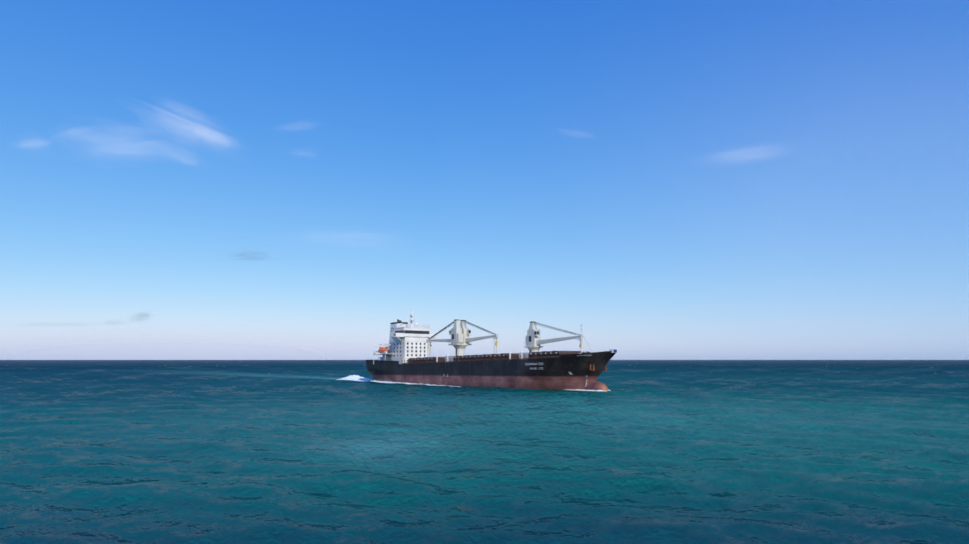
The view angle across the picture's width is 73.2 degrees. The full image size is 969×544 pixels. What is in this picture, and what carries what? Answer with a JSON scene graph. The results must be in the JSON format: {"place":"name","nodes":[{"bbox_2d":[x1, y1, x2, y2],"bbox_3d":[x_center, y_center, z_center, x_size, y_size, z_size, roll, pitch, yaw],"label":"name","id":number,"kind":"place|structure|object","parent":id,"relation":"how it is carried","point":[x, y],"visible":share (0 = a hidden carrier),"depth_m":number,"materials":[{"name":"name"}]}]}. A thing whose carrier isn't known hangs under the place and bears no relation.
{"place":"outdoors","nodes":[
{"label":"outdoors","id":0,"kind":"place"},
{"bbox_2d":[11,136,54,154],"bbox_3d":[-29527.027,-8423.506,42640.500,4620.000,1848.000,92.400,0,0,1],"label":"cloud","id":1,"kind":"structure","parent":0,"point":[31,144],"depth_m":42595.71,"materials":[{"name":"white"}]},
{"bbox_2d":[41,120,102,142],"bbox_3d":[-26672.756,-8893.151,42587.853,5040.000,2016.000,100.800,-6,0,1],"label":"cloud","id":2,"kind":"structure","parent":0,"point":[77,132],"depth_m":42541.22,"materials":[{"name":"white"}]},
{"bbox_2d":[66,117,193,164],"bbox_3d":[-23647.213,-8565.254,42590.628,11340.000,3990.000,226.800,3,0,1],"label":"cloud","id":3,"kind":"structure","parent":0,"point":[127,144],"depth_m":42481.10,"materials":[{"name":"white"}]},
{"bbox_2d":[154,146,208,166],"bbox_3d":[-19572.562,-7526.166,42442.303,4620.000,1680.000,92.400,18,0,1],"label":"cloud","id":4,"kind":"structure","parent":0,"point":[180,157],"depth_m":42399.75,"materials":[{"name":"white"}]},
{"bbox_2d":[121,100,242,163],"bbox_3d":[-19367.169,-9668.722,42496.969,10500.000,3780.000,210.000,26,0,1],"label":"cloud","id":5,"kind":"structure","parent":0,"point":[183,125],"depth_m":42403.21,"materials":[{"name":"white"}]},
{"bbox_2d":[180,114,251,153],"bbox_3d":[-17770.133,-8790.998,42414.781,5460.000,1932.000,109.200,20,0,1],"label":"cloud","id":6,"kind":"structure","parent":0,"point":[214,140],"depth_m":42364.69,"materials":[{"name":"white"}]},
{"bbox_2d":[0,318,547,359],"bbox_3d":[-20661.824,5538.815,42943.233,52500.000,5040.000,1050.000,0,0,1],"label":"cloud","id":7,"kind":"structure","parent":0,"point":[111,354],"depth_m":42439.52,"materials":[{"name":"white"}]},
{"bbox_2d":[270,227,414,252],"bbox_3d":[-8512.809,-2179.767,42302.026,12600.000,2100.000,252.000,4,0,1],"label":"cloud","id":8,"kind":"structure","parent":0,"point":[349,238],"depth_m":42183.06,"materials":[{"name":"white"}]},
{"bbox_2d":[0,360,968,543],"bbox_3d":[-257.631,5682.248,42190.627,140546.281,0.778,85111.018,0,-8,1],"label":"sea","id":9,"kind":"structure","parent":0,"point":[640,452],"depth_m":51.88,"materials":[{"name":"liquid"}]},
{"bbox_2d":[336,306,616,390],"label":"ship","id":10,"kind":"object","parent":9,"relation":"on","point":[404,358],"visible":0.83,"depth_m":185.20,"materials":[{"name":"paint"}]},
{"bbox_2d":[0,0,968,359],"label":"sky","id":11,"kind":"structure","parent":0,"point":[81,240],"materials":[{"name":"blue"}]},
{"bbox_2d":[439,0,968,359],"bbox_3d":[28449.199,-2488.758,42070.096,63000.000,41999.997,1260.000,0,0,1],"label":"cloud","id":12,"kind":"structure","parent":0,"point":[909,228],"depth_m":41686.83,"materials":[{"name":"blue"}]},
{"bbox_2d":[682,140,802,171],"bbox_3d":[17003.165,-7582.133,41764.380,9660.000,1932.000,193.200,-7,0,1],"label":"cloud","id":13,"kind":"structure","parent":0,"point":[744,155],"depth_m":41687.17,"materials":[{"name":"white"}]}
]}

